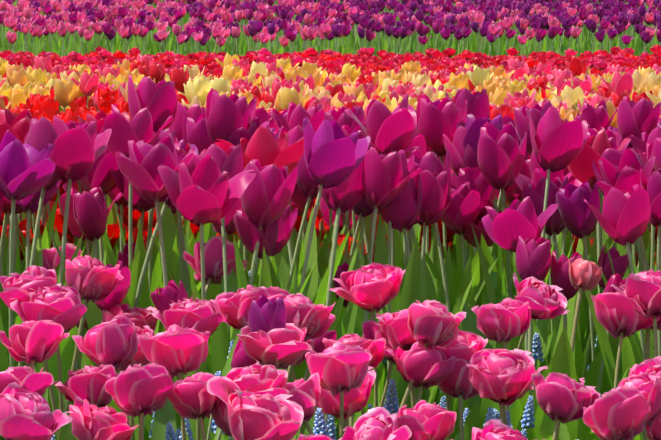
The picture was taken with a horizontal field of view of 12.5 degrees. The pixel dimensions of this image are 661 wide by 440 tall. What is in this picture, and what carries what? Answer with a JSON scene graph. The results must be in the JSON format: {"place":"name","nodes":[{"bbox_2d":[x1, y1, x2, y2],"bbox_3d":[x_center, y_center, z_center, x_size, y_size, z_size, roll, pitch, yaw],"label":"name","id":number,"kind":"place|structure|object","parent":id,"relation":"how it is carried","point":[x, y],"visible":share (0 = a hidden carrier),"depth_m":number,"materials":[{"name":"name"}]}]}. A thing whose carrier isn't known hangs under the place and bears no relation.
{"place":"outdoors","nodes":[
{"label":"outdoors","id":0,"kind":"place"},
{"bbox_3d":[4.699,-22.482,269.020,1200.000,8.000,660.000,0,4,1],"label":"terrain","id":1,"kind":"structure","parent":0,"visible":0},
{"bbox_2d":[0,366,53,395],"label":"pink double tulip","id":2,"kind":"object","parent":1,"relation":"on","point":[30,380],"visible":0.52,"depth_m":3.34,"materials":[{"name":"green plant"}]},
{"bbox_2d":[0,108,58,276],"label":"tulip","id":3,"kind":"object","parent":1,"relation":"on","point":[18,127],"visible":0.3,"depth_m":4.48,"materials":[{"name":"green plant"}]},
{"bbox_2d":[0,382,73,439],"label":"pink double tulip","id":4,"kind":"object","parent":1,"relation":"on","point":[26,415],"visible":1,"depth_m":2.91,"materials":[{"name":"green plant"}]},
{"bbox_2d":[0,320,74,439],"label":"pink double tulip","id":5,"kind":"object","parent":1,"relation":"on","point":[32,342],"visible":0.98,"depth_m":3.38,"materials":[{"name":"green plant"}]},
{"bbox_2d":[2,180,72,337],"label":"tulip","id":6,"kind":"object","parent":1,"relation":"on","point":[29,204],"visible":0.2,"depth_m":4.07,"materials":[{"name":"purple plant"}]},
{"bbox_2d":[0,130,75,439],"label":"tulip","id":7,"kind":"object","parent":1,"relation":"on","point":[26,169],"visible":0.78,"depth_m":3.91,"materials":[{"name":"purple plant"}]},
{"bbox_2d":[0,265,78,439],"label":"pink double tulip","id":8,"kind":"object","parent":1,"relation":"on","point":[16,285],"visible":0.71,"depth_m":3.53,"materials":[{"name":"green plant"}]},
{"bbox_2d":[0,116,84,439],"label":"tulip","id":9,"kind":"object","parent":1,"relation":"on","point":[41,134],"visible":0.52,"depth_m":3.99,"materials":[{"name":"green plant"}]},
{"bbox_2d":[10,283,86,434],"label":"pink double tulip","id":10,"kind":"object","parent":1,"relation":"on","point":[65,307],"visible":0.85,"depth_m":3.50,"materials":[{"name":"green plant"}]},
{"bbox_2d":[42,255,122,439],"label":"pink double tulip","id":11,"kind":"object","parent":1,"relation":"on","point":[88,278],"visible":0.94,"depth_m":3.73,"materials":[{"name":"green plant"}]},
{"bbox_2d":[53,365,118,407],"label":"pink double tulip","id":12,"kind":"object","parent":1,"relation":"on","point":[88,382],"visible":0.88,"depth_m":3.37,"materials":[{"name":"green plant"}]},
{"bbox_2d":[73,187,107,258],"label":"tulip","id":13,"kind":"object","parent":1,"relation":"on","point":[90,211],"visible":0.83,"depth_m":4.24,"materials":[{"name":"purple plant"}]},
{"bbox_2d":[50,115,139,366],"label":"tulip","id":14,"kind":"object","parent":1,"relation":"on","point":[77,152],"visible":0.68,"depth_m":3.98,"materials":[{"name":"pink plant"}]},
{"bbox_2d":[79,146,120,263],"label":"tulip","id":15,"kind":"object","parent":1,"relation":"on","point":[99,175],"visible":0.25,"depth_m":4.41,"materials":[{"name":"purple plant"}]},
{"bbox_2d":[69,397,138,439],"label":"pink double tulip","id":16,"kind":"object","parent":1,"relation":"on","point":[92,422],"visible":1,"depth_m":3.14,"materials":[{"name":"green plant"}]},
{"bbox_2d":[72,315,137,411],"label":"pink double tulip","id":17,"kind":"object","parent":1,"relation":"on","point":[114,341],"visible":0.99,"depth_m":3.40,"materials":[{"name":"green plant"}]},
{"bbox_2d":[54,303,157,439],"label":"pink double tulip","id":18,"kind":"object","parent":1,"relation":"on","point":[140,317],"visible":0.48,"depth_m":3.82,"materials":[{"name":"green plant"}]},
{"bbox_2d":[60,187,157,334],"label":"tulip","id":19,"kind":"object","parent":1,"relation":"on","point":[73,226],"visible":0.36,"depth_m":4.33,"materials":[{"name":"purple plant"}]},
{"bbox_2d":[48,143,204,378],"bbox_3d":[-0.259,0.226,4.095,0.202,0.660,0.146,-3,5,-33],"label":"tulip","id":20,"kind":"object","parent":1,"relation":"on","point":[173,263],"visible":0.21,"depth_m":4.07,"materials":[{"name":"green plant"}]},
{"bbox_2d":[109,168,154,232],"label":"tulip","id":21,"kind":"object","parent":1,"relation":"on","point":[142,206],"visible":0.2,"depth_m":4.41,"materials":[{"name":"purple plant"}]},
{"bbox_2d":[94,261,176,439],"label":"tulip","id":22,"kind":"object","parent":1,"relation":"on","point":[117,295],"visible":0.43,"depth_m":3.82,"materials":[{"name":"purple plant"}]},
{"bbox_2d":[104,363,173,439],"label":"pink double tulip","id":23,"kind":"object","parent":1,"relation":"on","point":[134,390],"visible":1,"depth_m":3.16,"materials":[{"name":"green plant"}]},
{"bbox_2d":[75,104,212,363],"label":"tulip","id":24,"kind":"object","parent":1,"relation":"on","point":[137,127],"visible":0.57,"depth_m":4.29,"materials":[{"name":"purple plant"}]},
{"bbox_2d":[73,133,240,412],"bbox_3d":[-0.206,0.228,3.886,0.254,0.681,0.181,0,4,-2],"label":"tulip","id":25,"kind":"object","parent":1,"relation":"on","point":[138,167],"visible":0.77,"depth_m":3.82,"materials":[{"name":"pink plant"}]},
{"bbox_2d":[102,74,213,289],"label":"tulip","id":26,"kind":"object","parent":1,"relation":"on","point":[159,101],"visible":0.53,"depth_m":4.60,"materials":[{"name":"pink plant"}]},
{"bbox_2d":[106,129,209,307],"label":"tulip","id":27,"kind":"object","parent":1,"relation":"on","point":[153,276],"visible":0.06,"depth_m":4.59,"materials":[{"name":"green plant"}]},
{"bbox_2d":[106,139,220,306],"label":"tulip","id":28,"kind":"object","parent":1,"relation":"on","point":[187,267],"visible":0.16,"depth_m":4.45,"materials":[{"name":"green plant"}]},
{"bbox_2d":[144,280,188,434],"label":"tulip","id":29,"kind":"object","parent":1,"relation":"on","point":[171,291],"visible":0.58,"depth_m":3.77,"materials":[{"name":"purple plant"}]},
{"bbox_2d":[138,324,210,439],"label":"pink double tulip","id":30,"kind":"object","parent":1,"relation":"on","point":[175,350],"visible":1,"depth_m":3.27,"materials":[{"name":"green plant"}]},
{"bbox_2d":[129,297,222,439],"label":"pink double tulip","id":31,"kind":"object","parent":1,"relation":"on","point":[201,315],"visible":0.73,"depth_m":3.66,"materials":[{"name":"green plant"}]},
{"bbox_2d":[167,372,220,439],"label":"pink double tulip","id":32,"kind":"object","parent":1,"relation":"on","point":[190,397],"visible":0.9,"depth_m":3.20,"materials":[{"name":"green plant"}]},
{"bbox_2d":[150,236,246,419],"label":"tulip","id":33,"kind":"object","parent":1,"relation":"on","point":[213,255],"visible":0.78,"depth_m":4.09,"materials":[{"name":"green plant"}]},
{"bbox_2d":[161,112,239,282],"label":"tulip","id":34,"kind":"object","parent":1,"relation":"on","point":[195,134],"visible":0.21,"depth_m":4.78,"materials":[{"name":"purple plant"}]},
{"bbox_2d":[159,88,260,294],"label":"tulip","id":35,"kind":"object","parent":1,"relation":"on","point":[226,117],"visible":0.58,"depth_m":4.60,"materials":[{"name":"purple plant"}]},
{"bbox_2d":[141,159,297,414],"bbox_3d":[-0.135,0.244,3.900,0.166,0.644,0.172,2,5,24],"label":"tulip","id":36,"kind":"object","parent":1,"relation":"on","point":[266,196],"visible":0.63,"depth_m":3.88,"materials":[{"name":"pink plant"}]},
{"bbox_2d":[152,125,303,356],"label":"tulip","id":37,"kind":"object","parent":1,"relation":"on","point":[263,147],"visible":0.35,"depth_m":4.10,"materials":[{"name":"pink plant"}]},
{"bbox_2d":[155,155,315,439],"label":"tulip","id":38,"kind":"object","parent":1,"relation":"on","point":[207,191],"visible":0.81,"depth_m":3.76,"materials":[{"name":"pink plant"}]},
{"bbox_2d":[207,363,289,404],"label":"pink double tulip","id":39,"kind":"object","parent":1,"relation":"on","point":[256,378],"visible":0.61,"depth_m":3.13,"materials":[{"name":"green plant"}]},
{"bbox_2d":[193,143,315,374],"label":"tulip","id":40,"kind":"object","parent":1,"relation":"on","point":[230,160],"visible":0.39,"depth_m":4.04,"materials":[{"name":"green plant"}]},
{"bbox_2d":[211,322,311,439],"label":"pink double tulip","id":41,"kind":"object","parent":1,"relation":"on","point":[287,345],"visible":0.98,"depth_m":3.39,"materials":[{"name":"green plant"}]},
{"bbox_2d":[200,285,324,439],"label":"pink double tulip","id":42,"kind":"object","parent":1,"relation":"on","point":[229,309],"visible":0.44,"depth_m":3.68,"materials":[{"name":"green plant"}]},
{"bbox_2d":[189,205,336,373],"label":"tulip","id":43,"kind":"object","parent":1,"relation":"on","point":[287,222],"visible":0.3,"depth_m":4.05,"materials":[{"name":"purple plant"}]},
{"bbox_2d":[228,389,303,439],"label":"pink double tulip","id":44,"kind":"object","parent":1,"relation":"on","point":[252,416],"visible":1,"depth_m":2.81,"materials":[{"name":"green plant"}]},
{"bbox_2d":[248,294,285,332],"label":"tulip","id":45,"kind":"object","parent":1,"relation":"on","point":[266,315],"visible":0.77,"depth_m":3.40,"materials":[{"name":"purple plant"}]},
{"bbox_2d":[234,207,309,382],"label":"tulip","id":46,"kind":"object","parent":1,"relation":"on","point":[251,234],"visible":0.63,"depth_m":3.91,"materials":[{"name":"purple plant"}]},
{"bbox_2d":[214,293,335,439],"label":"pink double tulip","id":47,"kind":"object","parent":1,"relation":"on","point":[314,320],"visible":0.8,"depth_m":3.49,"materials":[{"name":"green plant"}]},
{"bbox_2d":[210,136,340,343],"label":"tulip","id":48,"kind":"object","parent":1,"relation":"on","point":[307,186],"visible":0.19,"depth_m":4.28,"materials":[{"name":"green plant"}]},
{"bbox_2d":[236,125,317,300],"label":"tulip","id":49,"kind":"object","parent":1,"relation":"on","point":[296,133],"visible":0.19,"depth_m":4.41,"materials":[{"name":"green plant"}]},
{"bbox_2d":[273,102,324,230],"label":"tulip","id":50,"kind":"object","parent":1,"relation":"on","point":[296,116],"visible":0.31,"depth_m":5.08,"materials":[{"name":"pink plant"}]},
{"bbox_2d":[233,115,369,437],"bbox_3d":[-0.044,0.217,3.901,0.169,0.704,0.164,1,4,15],"label":"tulip","id":51,"kind":"object","parent":1,"relation":"on","point":[334,156],"visible":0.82,"depth_m":3.88,"materials":[{"name":"purple plant"}]},
{"bbox_2d":[285,372,320,434],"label":"pink double tulip","id":52,"kind":"object","parent":1,"relation":"on","point":[306,395],"visible":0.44,"depth_m":3.17,"materials":[{"name":"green plant"}]},
{"bbox_2d":[277,143,349,305],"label":"tulip","id":53,"kind":"object","parent":1,"relation":"on","point":[285,263],"visible":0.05,"depth_m":4.32,"materials":[{"name":"green plant"}]},
{"bbox_2d":[268,161,370,438],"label":"tulip","id":54,"kind":"object","parent":1,"relation":"on","point":[344,196],"visible":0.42,"depth_m":4.01,"materials":[{"name":"purple plant"}]},
{"bbox_2d":[0,0,660,127],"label":"tulip beds","id":55,"kind":"object","parent":1,"relation":"on","point":[567,58],"visible":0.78,"depth_m":20.42,"materials":[{"name":"multicoloured plant"}]},
{"bbox_2d":[0,87,660,266],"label":"tulip bed","id":56,"kind":"object","parent":1,"relation":"on","point":[46,107],"visible":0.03,"depth_m":5.39,"materials":[{"name":"red plant"}]},
{"bbox_2d":[305,342,372,438],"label":"pink double tulip","id":57,"kind":"object","parent":1,"relation":"on","point":[340,367],"visible":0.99,"depth_m":3.20,"materials":[{"name":"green plant"}]},
{"bbox_2d":[317,366,375,431],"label":"pink double tulip","id":58,"kind":"object","parent":1,"relation":"on","point":[356,400],"visible":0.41,"depth_m":3.29,"materials":[{"name":"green plant"}]},
{"bbox_2d":[322,333,385,426],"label":"pink double tulip","id":59,"kind":"object","parent":1,"relation":"on","point":[376,348],"visible":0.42,"depth_m":3.57,"materials":[{"name":"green plant"}]},
{"bbox_2d":[301,105,420,287],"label":"tulip","id":60,"kind":"object","parent":1,"relation":"on","point":[341,116],"visible":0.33,"depth_m":4.64,"materials":[{"name":"purple plant"}]},
{"bbox_2d":[329,262,404,438],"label":"pink double tulip","id":61,"kind":"object","parent":1,"relation":"on","point":[371,288],"visible":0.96,"depth_m":3.80,"materials":[{"name":"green plant"}]},
{"bbox_2d":[339,407,411,439],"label":"pink double tulip","id":62,"kind":"object","parent":1,"relation":"on","point":[378,423],"visible":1,"depth_m":2.81,"materials":[{"name":"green plant"}]},
{"bbox_2d":[362,318,396,406],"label":"pink double tulip","id":63,"kind":"object","parent":1,"relation":"on","point":[371,329],"visible":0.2,"depth_m":3.78,"materials":[{"name":"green plant"}]},
{"bbox_2d":[304,300,466,435],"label":"pink double tulip","id":64,"kind":"object","parent":1,"relation":"on","point":[433,323],"visible":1,"depth_m":3.53,"materials":[{"name":"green plant"}]},
{"bbox_2d":[341,147,448,412],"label":"tulip","id":65,"kind":"object","parent":1,"relation":"on","point":[383,185],"visible":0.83,"depth_m":4.00,"materials":[{"name":"purple plant"}]},
{"bbox_2d":[309,94,498,382],"bbox_3d":[0.106,0.182,4.291,0.181,0.719,0.253,-4,6,-44],"label":"tulip","id":66,"kind":"object","parent":1,"relation":"on","point":[387,131],"visible":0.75,"depth_m":4.24,"materials":[{"name":"purple plant"}]},
{"bbox_2d":[336,150,475,412],"bbox_3d":[0.072,0.232,4.050,0.119,0.650,0.226,-4,6,-44],"label":"tulip","id":67,"kind":"object","parent":1,"relation":"on","point":[414,288],"visible":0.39,"depth_m":4.00,"materials":[{"name":"green plant"}]},
{"bbox_2d":[380,166,460,435],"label":"tulip","id":68,"kind":"object","parent":1,"relation":"on","point":[400,213],"visible":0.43,"depth_m":4.05,"materials":[{"name":"purple plant"}]},
{"bbox_2d":[385,342,459,439],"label":"pink double tulip","id":69,"kind":"object","parent":1,"relation":"on","point":[422,367],"visible":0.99,"depth_m":3.54,"materials":[{"name":"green plant"}]},
{"bbox_2d":[386,170,465,396],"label":"tulip","id":70,"kind":"object","parent":1,"relation":"on","point":[437,200],"visible":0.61,"depth_m":4.10,"materials":[{"name":"purple plant"}]},
{"bbox_2d":[398,400,456,439],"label":"pink double tulip","id":71,"kind":"object","parent":1,"relation":"on","point":[423,420],"visible":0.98,"depth_m":3.25,"materials":[{"name":"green plant"}]},
{"bbox_2d":[375,309,480,439],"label":"pink double tulip","id":72,"kind":"object","parent":1,"relation":"on","point":[395,331],"visible":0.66,"depth_m":3.63,"materials":[{"name":"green plant"}]},
{"bbox_2d":[384,94,501,296],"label":"tulip","id":73,"kind":"object","parent":1,"relation":"on","point":[445,116],"visible":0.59,"depth_m":4.56,"materials":[{"name":"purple plant"}]},
{"bbox_2d":[437,358,478,439],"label":"pink double tulip","id":74,"kind":"object","parent":1,"relation":"on","point":[456,383],"visible":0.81,"depth_m":3.58,"materials":[{"name":"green plant"}]},
{"bbox_2d":[437,330,487,439],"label":"pink double tulip","id":75,"kind":"object","parent":1,"relation":"on","point":[465,345],"visible":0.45,"depth_m":3.59,"materials":[{"name":"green plant"}]},
{"bbox_2d":[445,88,489,266],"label":"tulip","id":76,"kind":"object","parent":1,"relation":"on","point":[478,104],"visible":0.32,"depth_m":4.96,"materials":[{"name":"purple plant"}]},
{"bbox_2d":[444,167,497,314],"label":"tulip","id":77,"kind":"object","parent":1,"relation":"on","point":[480,184],"visible":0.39,"depth_m":4.30,"materials":[{"name":"purple plant"}]},
{"bbox_2d":[440,182,505,348],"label":"tulip","id":78,"kind":"object","parent":1,"relation":"on","point":[459,211],"visible":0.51,"depth_m":4.26,"materials":[{"name":"purple plant"}]},
{"bbox_2d":[415,122,545,320],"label":"tulip","id":79,"kind":"object","parent":1,"relation":"on","point":[500,156],"visible":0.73,"depth_m":4.24,"materials":[{"name":"purple plant"}]},
{"bbox_2d":[407,150,555,414],"bbox_3d":[0.195,0.225,4.179,0.179,0.644,0.156,-2,5,-25],"label":"tulip","id":80,"kind":"object","parent":1,"relation":"on","point":[431,162],"visible":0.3,"depth_m":4.16,"materials":[{"name":"green plant"}]},
{"bbox_2d":[450,199,535,325],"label":"tulip","id":81,"kind":"object","parent":1,"relation":"on","point":[478,228],"visible":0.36,"depth_m":4.28,"materials":[{"name":"purple plant"}]},
{"bbox_2d":[442,114,547,290],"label":"tulip","id":82,"kind":"object","parent":1,"relation":"on","point":[472,125],"visible":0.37,"depth_m":4.51,"materials":[{"name":"purple plant"}]},
{"bbox_2d":[472,419,527,439],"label":"pink double tulip","id":83,"kind":"object","parent":1,"relation":"on","point":[494,429],"visible":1,"depth_m":3.00,"materials":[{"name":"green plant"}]},
{"bbox_2d":[443,126,559,302],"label":"tulip","id":84,"kind":"object","parent":1,"relation":"on","point":[461,156],"visible":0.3,"depth_m":4.51,"materials":[{"name":"purple plant"}]},
{"bbox_2d":[437,272,569,439],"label":"pink double tulip","id":85,"kind":"object","parent":1,"relation":"on","point":[544,300],"visible":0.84,"depth_m":3.81,"materials":[{"name":"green plant"}]},
{"bbox_2d":[466,351,548,424],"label":"pink double tulip","id":86,"kind":"object","parent":1,"relation":"on","point":[502,379],"visible":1,"depth_m":3.29,"materials":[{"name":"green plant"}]},
{"bbox_2d":[471,297,555,439],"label":"pink double tulip","id":87,"kind":"object","parent":1,"relation":"on","point":[505,321],"visible":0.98,"depth_m":3.68,"materials":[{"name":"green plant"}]},
{"bbox_2d":[461,196,582,412],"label":"tulip","id":88,"kind":"object","parent":1,"relation":"on","point":[506,228],"visible":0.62,"depth_m":4.00,"materials":[{"name":"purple plant"}]},
{"bbox_2d":[510,235,551,429],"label":"tulip","id":89,"kind":"object","parent":1,"relation":"on","point":[533,257],"visible":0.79,"depth_m":3.93,"materials":[{"name":"purple plant"}]},
{"bbox_2d":[471,106,604,390],"bbox_3d":[0.286,0.199,4.124,0.191,0.710,0.165,0,2,9],"label":"tulip","id":90,"kind":"object","parent":1,"relation":"on","point":[558,144],"visible":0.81,"depth_m":4.12,"materials":[{"name":"purple plant"}]},
{"bbox_2d":[501,159,580,365],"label":"tulip","id":91,"kind":"object","parent":1,"relation":"on","point":[513,192],"visible":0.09,"depth_m":4.59,"materials":[{"name":"green plant"}]},
{"bbox_2d":[511,168,596,368],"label":"tulip","id":92,"kind":"object","parent":1,"relation":"on","point":[521,180],"visible":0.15,"depth_m":4.43,"materials":[{"name":"purple plant"}]},
{"bbox_2d":[542,251,581,421],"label":"tulip","id":93,"kind":"object","parent":1,"relation":"on","point":[559,272],"visible":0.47,"depth_m":3.96,"materials":[{"name":"purple plant"}]},
{"bbox_2d":[531,371,599,439],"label":"pink double tulip","id":94,"kind":"object","parent":1,"relation":"on","point":[562,398],"visible":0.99,"depth_m":3.24,"materials":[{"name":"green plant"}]},
{"bbox_2d":[514,100,616,284],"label":"tulip","id":95,"kind":"object","parent":1,"relation":"on","point":[537,112],"visible":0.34,"depth_m":4.67,"materials":[{"name":"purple plant"}]},
{"bbox_2d":[543,258,628,439],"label":"tulip","id":96,"kind":"object","parent":1,"relation":"on","point":[584,275],"visible":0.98,"depth_m":3.88,"materials":[{"name":"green plant"}]},
{"bbox_2d":[522,175,653,382],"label":"tulip","id":97,"kind":"object","parent":1,"relation":"on","point":[555,225],"visible":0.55,"depth_m":4.24,"materials":[{"name":"purple plant"}]},
{"bbox_2d":[556,181,622,394],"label":"tulip","id":98,"kind":"object","parent":1,"relation":"on","point":[579,219],"visible":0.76,"depth_m":4.06,"materials":[{"name":"purple plant"}]},
{"bbox_2d":[582,273,625,439],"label":"short tulip","id":99,"kind":"object","parent":1,"relation":"on","point":[616,279],"visible":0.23,"depth_m":4.00,"materials":[{"name":"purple plant"}]},
{"bbox_2d":[580,245,628,382],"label":"tulip","id":100,"kind":"object","parent":1,"relation":"on","point":[620,264],"visible":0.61,"depth_m":4.16,"materials":[{"name":"purple plant"}]},
{"bbox_2d":[567,129,656,342],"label":"tulip","id":101,"kind":"object","parent":1,"relation":"on","point":[580,167],"visible":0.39,"depth_m":4.34,"materials":[{"name":"purple plant"}]},
{"bbox_2d":[583,386,649,439],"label":"pink double tulip","id":102,"kind":"object","parent":1,"relation":"on","point":[621,413],"visible":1,"depth_m":3.04,"materials":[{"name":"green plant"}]},
{"bbox_2d":[583,184,650,388],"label":"tulip","id":103,"kind":"object","parent":1,"relation":"on","point":[623,219],"visible":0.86,"depth_m":3.90,"materials":[{"name":"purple plant"}]},
{"bbox_2d":[586,96,660,261],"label":"tulip","id":104,"kind":"object","parent":1,"relation":"on","point":[638,118],"visible":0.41,"depth_m":4.92,"materials":[{"name":"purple plant"}]},
{"bbox_2d":[591,291,659,439],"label":"pink double tulip","id":105,"kind":"object","parent":1,"relation":"on","point":[618,315],"visible":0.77,"depth_m":3.71,"materials":[{"name":"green plant"}]},
{"bbox_2d":[596,147,655,373],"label":"tulip","id":106,"kind":"object","parent":1,"relation":"on","point":[628,176],"visible":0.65,"depth_m":4.07,"materials":[{"name":"purple plant"}]},
{"bbox_2d":[595,371,660,439],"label":"pink double tulip","id":107,"kind":"object","parent":1,"relation":"on","point":[647,385],"visible":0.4,"depth_m":3.10,"materials":[{"name":"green plant"}]},
{"bbox_2d":[611,269,660,439],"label":"pink double tulip","id":108,"kind":"object","parent":1,"relation":"on","point":[641,294],"visible":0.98,"depth_m":3.62,"materials":[{"name":"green plant"}]},
{"bbox_2d":[640,168,660,358],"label":"tulip","id":109,"kind":"object","parent":1,"relation":"on","point":[651,186],"visible":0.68,"depth_m":4.01,"materials":[{"name":"purple plant"}]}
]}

